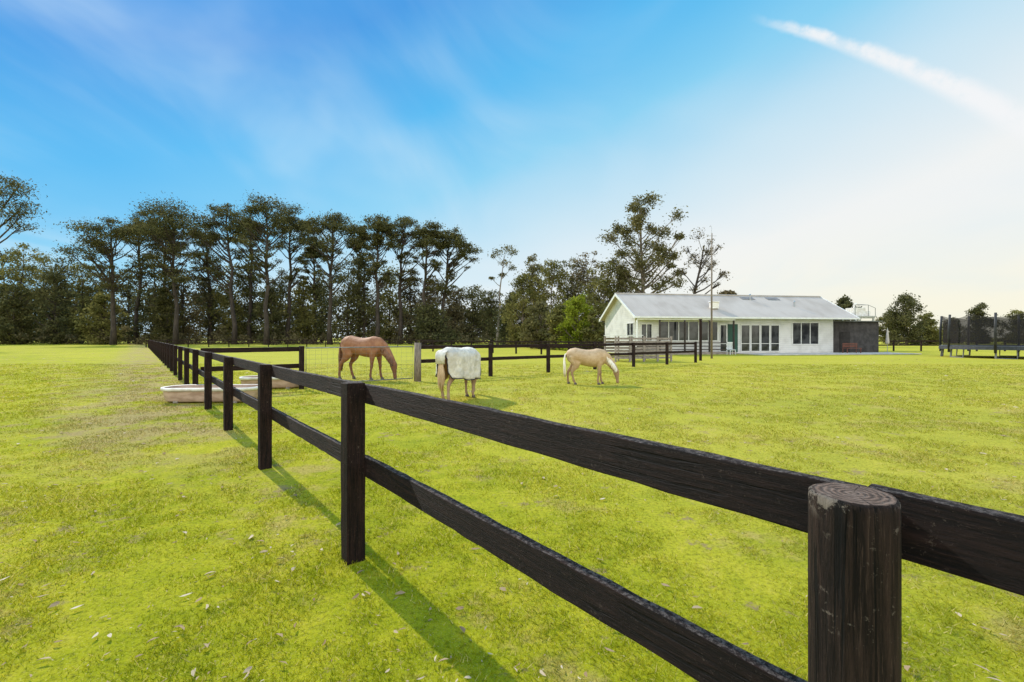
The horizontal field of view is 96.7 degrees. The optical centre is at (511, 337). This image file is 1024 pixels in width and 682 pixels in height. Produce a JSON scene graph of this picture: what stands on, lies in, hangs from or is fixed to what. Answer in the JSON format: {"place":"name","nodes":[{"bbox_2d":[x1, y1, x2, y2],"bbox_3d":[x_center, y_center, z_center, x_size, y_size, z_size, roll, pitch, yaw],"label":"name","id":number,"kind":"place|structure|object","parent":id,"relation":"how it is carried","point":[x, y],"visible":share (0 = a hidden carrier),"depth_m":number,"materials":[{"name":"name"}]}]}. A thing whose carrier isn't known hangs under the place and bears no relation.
{"place":"outdoors","nodes":[
{"label":"outdoors","id":0,"kind":"place"},
{"bbox_2d":[0,338,1023,681],"bbox_3d":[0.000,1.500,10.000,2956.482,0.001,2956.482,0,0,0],"label":"ground","id":1,"kind":"structure","parent":0,"point":[128,618],"depth_m":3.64,"materials":[{"name":"green plant"}]},
{"bbox_2d":[0,248,29,343],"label":"woodland tree","id":2,"kind":"object","parent":1,"relation":"on","point":[4,262],"visible":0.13,"depth_m":115.09,"materials":[{"name":"green plant"}]},
{"bbox_2d":[0,284,42,344],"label":"woodland tree","id":3,"kind":"object","parent":1,"relation":"on","point":[19,312],"visible":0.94,"depth_m":101.85,"materials":[{"name":"green plant"}]},
{"bbox_2d":[0,242,48,343],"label":"woodland tree","id":4,"kind":"object","parent":1,"relation":"on","point":[24,277],"visible":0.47,"depth_m":108.71,"materials":[{"name":"green plant"}]},
{"bbox_2d":[0,171,49,242],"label":"pine tree","id":5,"kind":"object","parent":1,"relation":"on","point":[10,185],"visible":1,"depth_m":62.01,"materials":[{"name":"green plant"}]},
{"bbox_2d":[22,252,70,342],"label":"woodland tree","id":6,"kind":"object","parent":1,"relation":"on","point":[45,257],"visible":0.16,"depth_m":123.91,"materials":[{"name":"green plant"}]},
{"bbox_2d":[24,271,80,344],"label":"woodland tree","id":7,"kind":"object","parent":1,"relation":"on","point":[56,330],"visible":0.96,"depth_m":104.52,"materials":[{"name":"green plant"}]},
{"bbox_2d":[27,252,92,343],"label":"woodland tree","id":8,"kind":"object","parent":1,"relation":"on","point":[72,261],"visible":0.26,"depth_m":116.64,"materials":[{"name":"green plant"}]},
{"bbox_2d":[51,262,117,343],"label":"woodland tree","id":9,"kind":"object","parent":1,"relation":"on","point":[83,288],"visible":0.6,"depth_m":114.00,"materials":[{"name":"green plant"}]},
{"bbox_2d":[71,260,125,331],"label":"woodland tree","id":10,"kind":"object","parent":1,"relation":"on","point":[107,274],"visible":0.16,"depth_m":121.89,"materials":[{"name":"green plant"}]},
{"bbox_2d":[64,291,133,344],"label":"woodland tree","id":11,"kind":"object","parent":1,"relation":"on","point":[98,311],"visible":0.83,"depth_m":101.80,"materials":[{"name":"green plant"}]},
{"bbox_2d":[45,215,159,344],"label":"pine tree","id":12,"kind":"object","parent":1,"relation":"on","point":[100,248],"visible":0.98,"depth_m":94.89,"materials":[{"name":"green plant"}]},
{"bbox_2d":[106,268,151,343],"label":"woodland tree","id":13,"kind":"object","parent":1,"relation":"on","point":[130,287],"visible":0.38,"depth_m":120.98,"materials":[{"name":"green plant"}]},
{"bbox_2d":[117,211,164,343],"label":"pine tree","id":14,"kind":"object","parent":1,"relation":"on","point":[139,274],"visible":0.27,"depth_m":111.35,"materials":[{"name":"green plant"}]},
{"bbox_2d":[118,250,171,341],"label":"woodland tree","id":15,"kind":"object","parent":1,"relation":"on","point":[145,293],"visible":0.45,"depth_m":112.37,"materials":[{"name":"green plant"}]},
{"bbox_2d":[142,279,190,343],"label":"woodland tree","id":16,"kind":"object","parent":1,"relation":"on","point":[161,321],"visible":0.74,"depth_m":103.98,"materials":[{"name":"green plant"}]},
{"bbox_2d":[146,231,190,316],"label":"pine tree","id":17,"kind":"object","parent":1,"relation":"on","point":[183,255],"visible":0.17,"depth_m":115.41,"materials":[{"name":"green plant"}]},
{"bbox_2d":[119,192,218,344],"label":"pine tree","id":18,"kind":"object","parent":1,"relation":"on","point":[166,224],"visible":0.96,"depth_m":98.44,"materials":[{"name":"green plant"}]},
{"bbox_2d":[146,265,214,343],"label":"woodland tree","id":19,"kind":"object","parent":1,"relation":"on","point":[187,328],"visible":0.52,"depth_m":110.79,"materials":[{"name":"green plant"}]},
{"bbox_2d":[178,227,229,343],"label":"pine tree","id":20,"kind":"object","parent":1,"relation":"on","point":[206,264],"visible":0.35,"depth_m":116.13,"materials":[{"name":"green plant"}]},
{"bbox_2d":[186,257,228,343],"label":"woodland tree","id":21,"kind":"object","parent":1,"relation":"on","point":[205,323],"visible":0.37,"depth_m":119.03,"materials":[{"name":"green plant"}]},
{"bbox_2d":[160,384,257,403],"bbox_3d":[-7.050,1.320,10.750,2.200,0.360,0.850,0,0,-2],"label":"water trough","id":22,"kind":"object","parent":1,"relation":"on","point":[174,394],"visible":0.79,"depth_m":10.40,"materials":[{"name":"ceramic"}]},
{"bbox_2d":[180,203,257,343],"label":"pine tree","id":23,"kind":"object","parent":1,"relation":"on","point":[212,223],"visible":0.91,"depth_m":103.70,"materials":[{"name":"green plant"}]},
{"bbox_2d":[201,263,260,343],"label":"woodland tree","id":24,"kind":"object","parent":1,"relation":"on","point":[228,324],"visible":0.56,"depth_m":116.60,"materials":[{"name":"green plant"}]},
{"bbox_2d":[217,259,282,343],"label":"woodland tree","id":25,"kind":"object","parent":1,"relation":"on","point":[246,307],"visible":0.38,"depth_m":117.47,"materials":[{"name":"green plant"}]},
{"bbox_2d":[0,324,504,344],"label":"undergrowth","id":26,"kind":"object","parent":1,"relation":"on","point":[216,335],"visible":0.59,"depth_m":103.09,"materials":[{"name":"green plant"}]},
{"bbox_2d":[230,220,276,343],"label":"pine tree","id":27,"kind":"object","parent":1,"relation":"on","point":[250,282],"visible":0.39,"depth_m":115.65,"materials":[{"name":"green plant"}]},
{"bbox_2d":[5,282,514,342],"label":"distant woodland","id":28,"kind":"object","parent":1,"relation":"on","point":[263,290],"visible":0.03,"depth_m":134.07,"materials":[{"name":"green plant"}]},
{"bbox_2d":[228,189,299,344],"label":"pine tree","id":29,"kind":"object","parent":1,"relation":"on","point":[261,207],"visible":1,"depth_m":97.33,"materials":[{"name":"green plant"}]},
{"bbox_2d":[239,375,298,388],"bbox_3d":[-7.150,1.320,13.550,1.700,0.360,0.750,0,0,-12],"label":"water trough","id":30,"kind":"object","parent":1,"relation":"on","point":[277,383],"visible":0.45,"depth_m":13.28,"materials":[{"name":"concrete"}]},
{"bbox_2d":[252,285,292,343],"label":"woodland tree","id":31,"kind":"object","parent":1,"relation":"on","point":[278,318],"visible":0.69,"depth_m":104.01,"materials":[{"name":"green plant"}]},
{"bbox_2d":[251,275,307,339],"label":"woodland tree","id":32,"kind":"object","parent":1,"relation":"on","point":[281,285],"visible":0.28,"depth_m":118.69,"materials":[{"name":"green plant"}]},
{"bbox_2d":[145,340,432,346],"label":"rail fence","id":33,"kind":"object","parent":1,"relation":"on","point":[306,342],"visible":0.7,"depth_m":74.84,"materials":[{"name":"black wood"}]},
{"bbox_2d":[265,201,317,343],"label":"pine tree","id":34,"kind":"object","parent":1,"relation":"on","point":[293,222],"visible":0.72,"depth_m":107.20,"materials":[{"name":"green plant"}]},
{"bbox_2d":[277,280,324,343],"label":"woodland tree","id":35,"kind":"object","parent":1,"relation":"on","point":[303,321],"visible":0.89,"depth_m":110.57,"materials":[{"name":"green plant"}]},
{"bbox_2d":[298,236,324,343],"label":"pine tree","id":36,"kind":"object","parent":1,"relation":"on","point":[311,250],"visible":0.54,"depth_m":113.20,"materials":[{"name":"green plant"}]},
{"bbox_2d":[293,275,345,341],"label":"woodland tree","id":37,"kind":"object","parent":1,"relation":"on","point":[325,301],"visible":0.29,"depth_m":124.96,"materials":[{"name":"green plant"}]},
{"bbox_2d":[290,209,368,344],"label":"pine tree","id":38,"kind":"object","parent":1,"relation":"on","point":[334,224],"visible":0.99,"depth_m":99.38,"materials":[{"name":"green plant"}]},
{"bbox_2d":[303,257,379,340],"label":"woodland tree","id":39,"kind":"object","parent":1,"relation":"on","point":[347,324],"visible":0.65,"depth_m":108.99,"materials":[{"name":"green plant"}]},
{"bbox_2d":[346,225,375,335],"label":"pine tree","id":40,"kind":"object","parent":1,"relation":"on","point":[365,245],"visible":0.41,"depth_m":115.55,"materials":[{"name":"green plant"}]},
{"bbox_2d":[336,250,395,337],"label":"woodland tree","id":41,"kind":"object","parent":1,"relation":"on","point":[365,332],"visible":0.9,"depth_m":108.66,"materials":[{"name":"green plant"}]},
{"bbox_2d":[338,336,396,379],"bbox_3d":[-5.175,0.718,16.293,2.418,1.608,0.683,0,0,18],"label":"horse","id":42,"kind":"object","parent":1,"relation":"on","point":[346,354],"visible":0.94,"depth_m":16.07},
{"bbox_2d":[351,213,402,336],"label":"pine tree","id":43,"kind":"object","parent":1,"relation":"on","point":[377,238],"visible":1,"depth_m":102.40,"materials":[{"name":"green plant"}]},
{"bbox_2d":[369,261,413,343],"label":"woodland tree","id":44,"kind":"object","parent":1,"relation":"on","point":[388,332],"visible":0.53,"depth_m":117.26,"materials":[{"name":"green plant"}]},
{"bbox_2d":[375,214,429,343],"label":"pine tree","id":45,"kind":"object","parent":1,"relation":"on","point":[403,222],"visible":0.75,"depth_m":107.24,"materials":[{"name":"green plant"}]},
{"bbox_2d":[389,280,422,343],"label":"woodland tree","id":46,"kind":"object","parent":1,"relation":"on","point":[414,301],"visible":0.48,"depth_m":112.04,"materials":[{"name":"green plant"}]},
{"bbox_2d":[398,275,461,334],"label":"woodland tree","id":47,"kind":"object","parent":1,"relation":"on","point":[436,297],"visible":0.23,"depth_m":108.27,"materials":[{"name":"green plant"}]},
{"bbox_2d":[409,220,452,344],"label":"pine tree","id":48,"kind":"object","parent":1,"relation":"on","point":[430,234],"visible":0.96,"depth_m":101.67,"materials":[{"name":"green plant"}]},
{"bbox_2d":[405,301,463,344],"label":"woodland tree","id":49,"kind":"object","parent":1,"relation":"on","point":[427,324],"visible":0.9,"depth_m":99.91,"materials":[{"name":"green plant"}]},
{"bbox_2d":[200,342,696,388],"bbox_3d":[1.541,1.038,19.671,24.845,1.739,0.250,0,0,-39],"label":"rail fence","id":50,"kind":"object","parent":1,"relation":"on","point":[418,360],"visible":0.79,"depth_m":17.67,"materials":[{"name":"black wood"}]},
{"bbox_2d":[306,346,412,381],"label":"farm gate","id":51,"kind":"structure","parent":50,"relation":"attached to","point":[368,353],"depth_m":14.70,"materials":[{"name":"metal"}]},
{"bbox_2d":[431,227,482,342],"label":"pine tree","id":52,"kind":"object","parent":1,"relation":"on","point":[455,239],"visible":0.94,"depth_m":104.79,"materials":[{"name":"green plant"}]},
{"bbox_2d":[435,347,480,399],"bbox_3d":[-1.204,0.867,11.226,0.744,1.303,1.939,0,0,27],"label":"horse","id":53,"kind":"object","parent":1,"relation":"on","point":[454,363],"visible":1,"depth_m":10.60},
{"bbox_2d":[438,287,477,343],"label":"woodland tree","id":54,"kind":"object","parent":1,"relation":"on","point":[456,307],"visible":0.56,"depth_m":112.69,"materials":[{"name":"green plant"}]},
{"bbox_2d":[451,284,501,343],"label":"woodland tree","id":55,"kind":"object","parent":1,"relation":"on","point":[472,317],"visible":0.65,"depth_m":116.87,"materials":[{"name":"green plant"}]},
{"bbox_2d":[468,289,504,342],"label":"woodland tree","id":56,"kind":"object","parent":1,"relation":"on","point":[492,301],"visible":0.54,"depth_m":121.53,"materials":[{"name":"green plant"}]},
{"bbox_2d":[488,244,519,344],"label":"gum tree","id":57,"kind":"object","parent":1,"relation":"on","point":[502,275],"visible":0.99,"depth_m":91.81,"materials":[{"name":"green plant"}]},
{"bbox_2d":[415,340,603,353],"bbox_3d":[-0.762,1.101,43.983,26.134,1.625,0.172,0,0,38],"label":"rail fence","id":58,"kind":"object","parent":1,"relation":"on","point":[541,342],"visible":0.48,"depth_m":41.31,"materials":[{"name":"black wood"}]},
{"bbox_2d":[494,291,524,344],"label":"gum tree","id":59,"kind":"object","parent":1,"relation":"on","point":[501,328],"visible":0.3,"depth_m":81.20,"materials":[{"name":"green plant"}]},
{"bbox_2d":[0,358,1021,681],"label":"leaf litter","id":60,"kind":"object","parent":1,"relation":"on","point":[370,554],"visible":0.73,"depth_m":2.70,"materials":[{"name":"plant"}]},
{"bbox_2d":[499,269,546,344],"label":"gum tree","id":61,"kind":"object","parent":1,"relation":"on","point":[521,291],"visible":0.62,"depth_m":75.31,"materials":[{"name":"green plant"}]},
{"bbox_2d":[518,299,550,348],"bbox_3d":[3.743,-1.913,61.793,5.710,7.075,5.999,0,0,38],"label":"gum tree","id":62,"kind":"object","parent":1,"relation":"on","point":[535,327],"visible":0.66,"depth_m":61.26,"materials":[{"name":"green plant"}]},
{"bbox_2d":[519,253,549,331],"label":"gum tree","id":63,"kind":"object","parent":1,"relation":"on","point":[533,269],"visible":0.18,"depth_m":83.49,"materials":[{"name":"green plant"}]},
{"bbox_2d":[521,258,576,334],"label":"gum tree","id":64,"kind":"object","parent":1,"relation":"on","point":[553,279],"visible":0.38,"depth_m":75.60,"materials":[{"name":"green plant"}]},
{"bbox_2d":[542,297,575,349],"bbox_3d":[6.029,-1.718,57.585,4.505,6.686,6.315,0,0,0],"label":"bush","id":65,"kind":"object","parent":1,"relation":"on","point":[555,318],"visible":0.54,"depth_m":56.18,"materials":[{"name":"green plant"}]},
{"bbox_2d":[554,256,588,319],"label":"gum tree","id":66,"kind":"object","parent":1,"relation":"on","point":[571,290],"visible":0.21,"depth_m":78.79,"materials":[{"name":"green plant"}]},
{"bbox_2d":[553,292,596,350],"bbox_3d":[7.614,-1.930,54.435,5.551,7.106,5.665,0,0,0],"label":"bush","id":67,"kind":"object","parent":1,"relation":"on","point":[573,334],"visible":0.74,"depth_m":53.34,"materials":[{"name":"green plant"}]},
{"bbox_2d":[148,340,1023,681],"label":"rail fence","id":68,"kind":"object","parent":1,"relation":"on","point":[864,542],"visible":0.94,"depth_m":1.24,"materials":[{"name":"black wood"}]},
{"bbox_2d":[568,251,608,337],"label":"gum tree","id":69,"kind":"object","parent":1,"relation":"on","point":[584,268],"visible":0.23,"depth_m":77.25,"materials":[{"name":"green plant"}]},
{"bbox_2d":[563,348,618,384],"bbox_3d":[2.557,0.918,14.693,1.799,1.197,0.581,0,0,3],"label":"horse","id":70,"kind":"object","parent":1,"relation":"on","point":[596,357],"visible":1,"depth_m":14.54},
{"bbox_2d":[580,311,604,349],"bbox_3d":[9.276,-0.762,51.949,3.251,4.785,2.983,0,0,0],"label":"bush","id":71,"kind":"object","parent":1,"relation":"on","point":[594,331],"visible":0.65,"depth_m":51.43,"materials":[{"name":"green plant"}]},
{"bbox_2d":[575,257,620,346],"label":"gum tree","id":72,"kind":"object","parent":1,"relation":"on","point":[603,282],"visible":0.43,"depth_m":71.00,"materials":[{"name":"green plant"}]},
{"bbox_2d":[604,276,645,306],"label":"gum tree","id":73,"kind":"object","parent":1,"relation":"on","point":[617,291],"visible":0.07,"depth_m":75.34,"materials":[{"name":"green plant"}]},
{"bbox_2d":[604,335,671,361],"bbox_3d":[8.077,0.660,29.334,3.950,1.680,1.710,0,0,-12],"label":"timber feed rack","id":74,"kind":"object","parent":1,"relation":"on","point":[644,357],"visible":0.81,"depth_m":28.65,"materials":[{"name":"grey wood"}]},
{"bbox_2d":[596,190,687,292],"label":"gum tree","id":75,"kind":"object","parent":1,"relation":"on","point":[624,274],"visible":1,"depth_m":70.93,"materials":[{"name":"green plant"}]},
{"bbox_2d":[699,319,701,360],"bbox_3d":[12.431,0.128,30.000,0.180,2.745,0.180,0,0,0],"label":"gate post","id":76,"kind":"object","parent":1,"relation":"on","point":[700,339],"visible":1,"depth_m":29.93,"materials":[{"name":"black wood"}]},
{"bbox_2d":[676,228,729,293],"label":"gum tree","id":77,"kind":"object","parent":1,"relation":"on","point":[705,260],"visible":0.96,"depth_m":65.89,"materials":[{"name":"bark"},{"name":"green leaves"}]},
{"bbox_2d":[711,226,712,358],"bbox_3d":[14.482,-3.300,33.000,0.700,9.600,0.143,0,0,0],"label":"antenna mast","id":78,"kind":"object","parent":1,"relation":"on","point":[711,301],"visible":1,"depth_m":32.95,"materials":[{"name":"metal"}]},
{"bbox_2d":[717,290,736,294],"bbox_3d":[27.550,-2.327,57.850,3.720,7.912,3.533,0,0,-18],"label":"gum tree","id":79,"kind":"object","parent":1,"relation":"on","point":[729,292],"visible":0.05,"depth_m":57.54,"materials":[{"name":"green plant"}]},
{"bbox_2d":[599,293,859,354],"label":"farm house","id":80,"kind":"structure","parent":1,"relation":"on","point":[749,323],"depth_m":43.10,"materials":[{"name":"metal"}]},
{"bbox_2d":[627,322,633,336],"bbox_3d":[10.915,-0.750,41.992,0.080,1.300,1.500,0,0,-9],"label":"window","id":81,"kind":"structure","parent":80,"relation":"in","point":[630,326],"depth_m":41.95,"materials":[{"name":"clear glass"}]},
{"bbox_2d":[641,323,651,340],"bbox_3d":[12.183,-0.500,41.198,1.100,1.600,0.080,0,0,-9],"label":"window","id":82,"kind":"structure","parent":80,"relation":"in","point":[646,329],"depth_m":41.19,"materials":[{"name":"clear glass"}]},
{"bbox_2d":[658,321,717,340],"bbox_3d":[16.233,-0.625,41.829,5.900,1.850,0.080,0,0,-9],"label":"window","id":83,"kind":"structure","parent":80,"relation":"in","point":[675,329],"depth_m":41.81,"materials":[{"name":"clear glass"}]},
{"bbox_2d":[719,324,726,351],"bbox_3d":[19.667,0.025,42.364,0.750,2.550,0.080,0,0,-9],"label":"door","id":84,"kind":"structure","parent":80,"relation":"in","point":[722,327],"depth_m":42.36,"materials":[{"name":"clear glass"}]},
{"bbox_2d":[728,324,737,351],"bbox_3d":[20.630,0.020,42.514,1.000,2.600,0.070,0,0,-9],"label":"door","id":85,"kind":"structure","parent":80,"relation":"in","point":[730,326],"depth_m":42.47,"materials":[{"name":"green paint"}]},
{"bbox_2d":[740,325,749,351],"bbox_3d":[21.905,0.025,42.713,0.980,2.550,0.080,0,0,-9],"label":"door","id":86,"kind":"structure","parent":80,"relation":"in","point":[744,329],"depth_m":42.71,"materials":[{"name":"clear glass"}]},
{"bbox_2d":[750,325,759,351],"bbox_3d":[22.919,0.025,42.868,0.980,2.550,0.080,0,0,-9],"label":"door","id":87,"kind":"structure","parent":80,"relation":"in","point":[754,329],"depth_m":42.86,"materials":[{"name":"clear glass"}]},
{"bbox_2d":[760,325,769,351],"bbox_3d":[23.941,0.025,43.031,0.980,2.550,0.080,0,0,-9],"label":"door","id":88,"kind":"structure","parent":80,"relation":"in","point":[764,329],"depth_m":43.03,"materials":[{"name":"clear glass"}]},
{"bbox_2d":[770,325,779,351],"bbox_3d":[24.958,0.025,43.188,0.980,2.550,0.080,0,0,-9],"label":"door","id":89,"kind":"structure","parent":80,"relation":"in","point":[774,329],"depth_m":43.19,"materials":[{"name":"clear glass"}]},
{"bbox_2d":[792,322,818,344],"bbox_3d":[28.185,-0.425,43.687,2.900,2.150,0.080,0,0,-9],"label":"window","id":90,"kind":"structure","parent":80,"relation":"in","point":[803,333],"depth_m":43.70,"materials":[{"name":"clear glass"}]},
{"bbox_2d":[727,342,735,354],"bbox_3d":[19.450,0.938,40.343,0.572,1.127,0.514,0,0,-9],"label":"garden chair","id":91,"kind":"object","parent":1,"relation":"on","point":[728,345],"visible":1,"depth_m":40.54,"materials":[{"name":"white plastic"}]},
{"bbox_2d":[736,352,920,354],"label":"patio","id":92,"kind":"structure","parent":1,"relation":"on","point":[862,353],"depth_m":41.33,"materials":[{"name":"concrete"}]},
{"bbox_2d":[842,343,860,352],"bbox_3d":[31.931,0.958,42.732,1.600,0.925,0.540,0,0,-9],"label":"garden bench","id":93,"kind":"object","parent":92,"relation":"on","point":[849,346],"visible":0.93,"depth_m":42.89,"materials":[{"name":"brown wood"}]},
{"bbox_2d":[833,321,882,351],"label":"garden shed","id":94,"kind":"structure","parent":92,"relation":"on","point":[864,335],"depth_m":45.01,"materials":[{"name":"metal"}]},
{"bbox_2d":[840,332,849,351],"bbox_3d":[32.774,0.450,44.791,1.100,2.100,0.040,0,0,-9],"label":"door","id":95,"kind":"structure","parent":94,"relation":"in","point":[844,336],"depth_m":44.77,"materials":[{"name":"black wood"}]},
{"bbox_2d":[831,294,861,320],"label":"gum tree","id":96,"kind":"object","parent":1,"relation":"on","point":[843,302],"visible":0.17,"depth_m":75.18,"materials":[{"name":"green plant"}]},
{"bbox_2d":[842,303,876,320],"bbox_3d":[40.300,-1.273,53.000,2.500,5.547,2.400,0,0,0],"label":"tank stand","id":97,"kind":"object","parent":1,"relation":"on","point":[860,313],"visible":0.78,"depth_m":52.30,"materials":[{"name":"metal"}]},
{"bbox_2d":[885,328,889,351],"bbox_3d":[37.142,0.250,45.017,0.560,2.500,0.560,0,0,-9],"label":"garden umbrella","id":98,"kind":"object","parent":1,"relation":"on","point":[887,339],"visible":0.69,"depth_m":44.95,"materials":[{"name":"fabric"}]},
{"bbox_2d":[875,311,901,343],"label":"gum tree","id":99,"kind":"object","parent":1,"relation":"on","point":[881,329],"visible":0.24,"depth_m":104.22,"materials":[{"name":"green plant"}]},
{"bbox_2d":[880,290,929,344],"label":"gum tree","id":100,"kind":"object","parent":1,"relation":"on","point":[903,322],"visible":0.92,"depth_m":91.50,"materials":[{"name":"green plant"}]},
{"bbox_2d":[914,311,942,344],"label":"gum tree","id":101,"kind":"object","parent":1,"relation":"on","point":[931,333],"visible":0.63,"depth_m":98.73,"materials":[{"name":"green plant"}]},
{"bbox_2d":[879,340,1005,350],"bbox_3d":[55.249,1.098,50.979,29.696,1.624,0.172,0,0,4],"label":"rail fence","id":102,"kind":"object","parent":1,"relation":"on","point":[894,341],"visible":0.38,"depth_m":51.61,"materials":[{"name":"black wood"}]},
{"bbox_2d":[938,313,1023,358],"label":"trampoline","id":103,"kind":"object","parent":1,"relation":"on","point":[970,332],"visible":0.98,"depth_m":33.27,"materials":[{"name":"fabric"}]},
{"bbox_2d":[964,302,1000,316],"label":"gum tree","id":104,"kind":"object","parent":1,"relation":"on","point":[978,309],"visible":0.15,"depth_m":111.30,"materials":[{"name":"green plant"}]},
{"bbox_2d":[1002,309,1022,315],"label":"gum tree","id":105,"kind":"object","parent":1,"relation":"on","point":[1016,311],"visible":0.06,"depth_m":115.52,"materials":[{"name":"green plant"}]},
{"bbox_2d":[0,0,1023,337],"label":"sky","id":106,"kind":"structure","parent":0,"point":[870,152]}
]}

